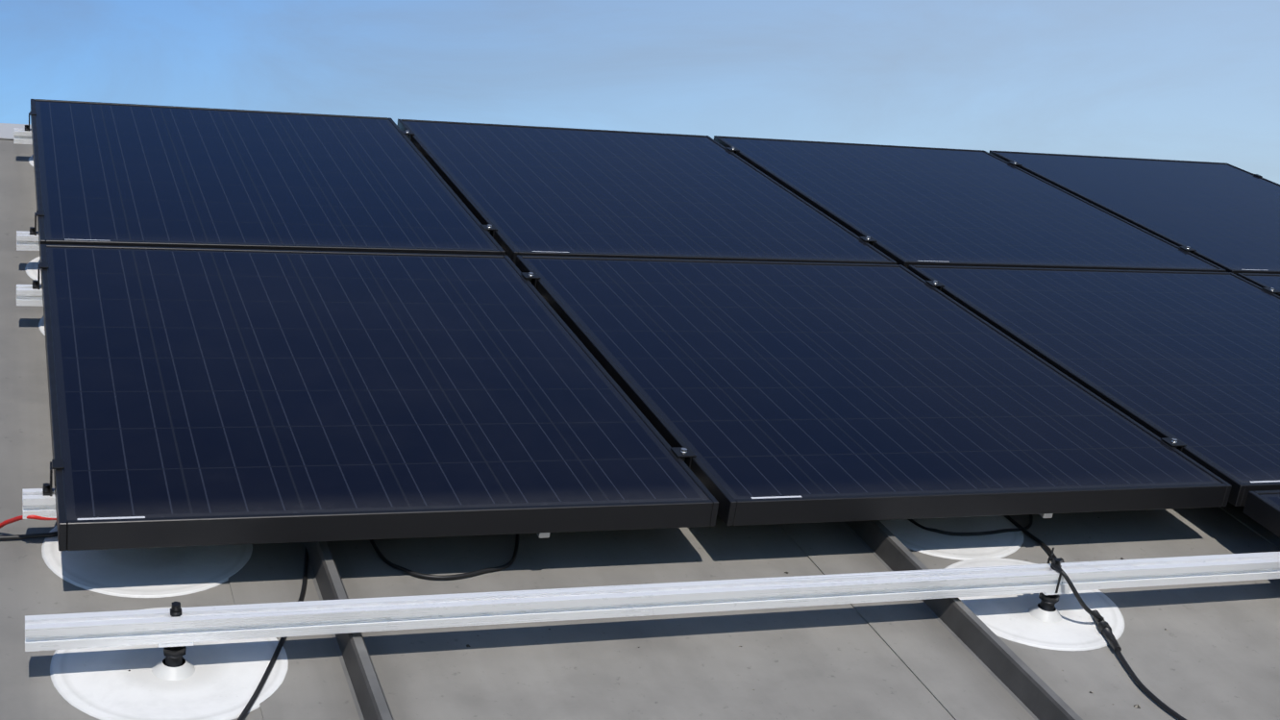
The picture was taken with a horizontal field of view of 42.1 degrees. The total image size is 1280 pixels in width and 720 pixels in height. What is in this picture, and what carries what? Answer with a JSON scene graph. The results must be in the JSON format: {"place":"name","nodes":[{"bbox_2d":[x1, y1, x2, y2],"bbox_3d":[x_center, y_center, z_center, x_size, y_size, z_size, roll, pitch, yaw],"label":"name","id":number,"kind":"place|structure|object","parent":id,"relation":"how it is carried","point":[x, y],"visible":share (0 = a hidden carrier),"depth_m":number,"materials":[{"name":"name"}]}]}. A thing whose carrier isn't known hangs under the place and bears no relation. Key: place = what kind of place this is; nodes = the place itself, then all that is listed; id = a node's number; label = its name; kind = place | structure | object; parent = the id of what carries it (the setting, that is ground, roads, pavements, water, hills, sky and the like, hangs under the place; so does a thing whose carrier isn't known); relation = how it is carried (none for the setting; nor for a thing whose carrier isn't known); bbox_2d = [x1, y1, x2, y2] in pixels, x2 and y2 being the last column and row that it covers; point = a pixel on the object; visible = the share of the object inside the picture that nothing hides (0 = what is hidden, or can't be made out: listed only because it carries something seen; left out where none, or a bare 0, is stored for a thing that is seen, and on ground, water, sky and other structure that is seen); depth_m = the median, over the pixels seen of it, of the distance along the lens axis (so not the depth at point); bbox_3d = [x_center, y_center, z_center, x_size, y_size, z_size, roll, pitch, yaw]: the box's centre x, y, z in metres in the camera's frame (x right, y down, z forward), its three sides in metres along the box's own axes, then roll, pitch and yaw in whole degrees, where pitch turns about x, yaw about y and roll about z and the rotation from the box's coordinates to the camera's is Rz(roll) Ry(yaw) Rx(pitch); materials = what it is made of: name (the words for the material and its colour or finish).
{"place":"outdoors","nodes":[
{"label":"outdoors","id":0,"kind":"place"},
{"bbox_2d":[0,0,1279,184],"label":"sky","id":1,"kind":"structure","parent":0,"point":[1174,80],"materials":[{"name":"blue"}]},
{"bbox_2d":[536,513,1053,538],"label":"cable clips","id":2,"kind":"object","parent":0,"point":[547,534],"visible":0.52,"depth_m":2.56,"materials":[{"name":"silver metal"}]},
{"bbox_3d":[0.093,3.315,5.536,27.200,7.695,22.214,0,1,-21],"label":"building body","id":3,"kind":"object","parent":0,"visible":0},
{"bbox_2d":[0,138,1279,719],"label":"roof slope","id":4,"kind":"structure","parent":3,"relation":"on","point":[1211,652],"depth_m":2.54,"materials":[{"name":"grey concrete"}]},
{"bbox_2d":[0,123,31,139],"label":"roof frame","id":5,"kind":"object","parent":4,"relation":"on","point":[6,131],"depth_m":4.63,"materials":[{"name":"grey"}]},
{"bbox_2d":[24,154,1124,719],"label":"mounting base discs","id":6,"kind":"object","parent":4,"relation":"on","point":[213,679],"visible":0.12,"depth_m":2.43,"materials":[{"name":"white plastic"}]},
{"bbox_2d":[0,514,1186,719],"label":"cables","id":7,"kind":"object","parent":4,"relation":"on","point":[1103,627],"visible":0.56,"depth_m":2.58,"materials":[{"name":"black rubber"}]},
{"bbox_2d":[127,516,1168,708],"bbox_3d":[0.535,0.643,2.025,4.036,0.008,2.147,0,21,-21],"label":"roof grit","id":8,"kind":"object","parent":4,"relation":"on","point":[1135,705],"visible":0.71,"depth_m":2.46,"materials":[{"name":"grey gravel"}]},
{"bbox_2d":[299,519,1083,719],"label":"roof seams","id":9,"kind":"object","parent":4,"relation":"on","point":[1019,679],"depth_m":2.46,"materials":[{"name":"grey metal"}]},
{"bbox_2d":[162,130,1279,666],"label":"bolts","id":10,"kind":"object","parent":4,"relation":"on","point":[174,655],"visible":0.38,"depth_m":2.79,"materials":[{"name":"black metal"}]},
{"bbox_2d":[157,590,1069,647],"bbox_3d":[0.873,0.051,3.595,3.825,0.035,3.535,0,21,-21],"label":"feet","id":11,"kind":"object","parent":10,"relation":"attached to","point":[192,643],"visible":0.04,"depth_m":2.19,"materials":[{"name":"metal"}]},
{"bbox_2d":[13,127,1279,651],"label":"mounting rails","id":12,"kind":"object","parent":10,"relation":"attached to","point":[100,629],"visible":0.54,"depth_m":2.41,"materials":[{"name":"metal"}]},
{"bbox_2d":[0,515,56,528],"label":"red cable","id":13,"kind":"object","parent":12,"relation":"on","point":[10,521],"visible":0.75,"depth_m":2.46,"materials":[{"name":"red rubber"}]},
{"bbox_2d":[30,98,505,258],"bbox_3d":[-0.981,-0.457,4.143,0.990,0.043,1.270,0,21,-21],"label":"solar panel","id":14,"kind":"object","parent":12,"relation":"on","point":[111,174],"visible":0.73,"depth_m":4.01,"materials":[{"name":"black"}]},
{"bbox_2d":[40,244,718,550],"bbox_3d":[-0.551,0.015,3.022,0.990,0.043,1.270,0,21,-21],"label":"solar panel","id":15,"kind":"object","parent":12,"relation":"on","point":[207,396],"visible":0.94,"depth_m":2.81,"materials":[{"name":"black"}]},
{"bbox_2d":[24,111,1262,495],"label":"end clamps","id":16,"kind":"object","parent":12,"relation":"attached to","point":[46,486],"visible":0.96,"depth_m":3.25,"materials":[{"name":"black metal"}]},
{"bbox_2d":[397,119,897,264],"bbox_3d":[-0.038,-0.454,4.506,0.990,0.044,1.270,0,21,-21],"label":"solar panel","id":17,"kind":"object","parent":12,"relation":"on","point":[534,190],"visible":0.73,"depth_m":4.39,"materials":[{"name":"black"}]},
{"bbox_2d":[405,129,1274,461],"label":"panel clamps","id":18,"kind":"object","parent":12,"relation":"on","point":[867,237],"visible":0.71,"depth_m":3.92,"materials":[{"name":"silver metal"}]},
{"bbox_2d":[515,255,1231,525],"bbox_3d":[0.392,0.015,3.384,0.990,0.043,1.270,0,21,-21],"label":"solar panel","id":19,"kind":"object","parent":12,"relation":"on","point":[777,392],"visible":0.98,"depth_m":3.19,"materials":[{"name":"black"}]},
{"bbox_2d":[713,135,1226,271],"bbox_3d":[0.904,-0.454,4.868,0.990,0.044,1.270,0,21,-21],"label":"solar panel","id":20,"kind":"object","parent":12,"relation":"on","point":[905,206],"visible":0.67,"depth_m":4.75,"materials":[{"name":"black"}]},
{"bbox_2d":[908,265,1279,506],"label":"solar panel","id":21,"kind":"object","parent":12,"relation":"on","point":[1191,359],"visible":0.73,"depth_m":3.76,"materials":[{"name":"black"}]},
{"bbox_2d":[989,149,1279,274],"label":"solar panel","id":22,"kind":"object","parent":12,"relation":"on","point":[1225,216],"visible":0.79,"depth_m":5.27,"materials":[{"name":"black"}]},
{"bbox_2d":[1236,272,1279,295],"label":"solar panel","id":23,"kind":"object","parent":12,"relation":"on","point":[1267,280],"visible":0.38,"depth_m":4.45,"materials":[{"name":"black"}]},
{"bbox_2d":[1242,490,1279,537],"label":"solar panel","id":24,"kind":"object","parent":12,"relation":"attached to","point":[1262,507],"visible":0.96,"depth_m":2.96,"materials":[{"name":"black"}]},
{"bbox_2d":[228,500,1279,719],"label":"membrane laps","id":25,"kind":"structure","parent":4,"relation":"on","point":[955,677],"depth_m":2.48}
]}

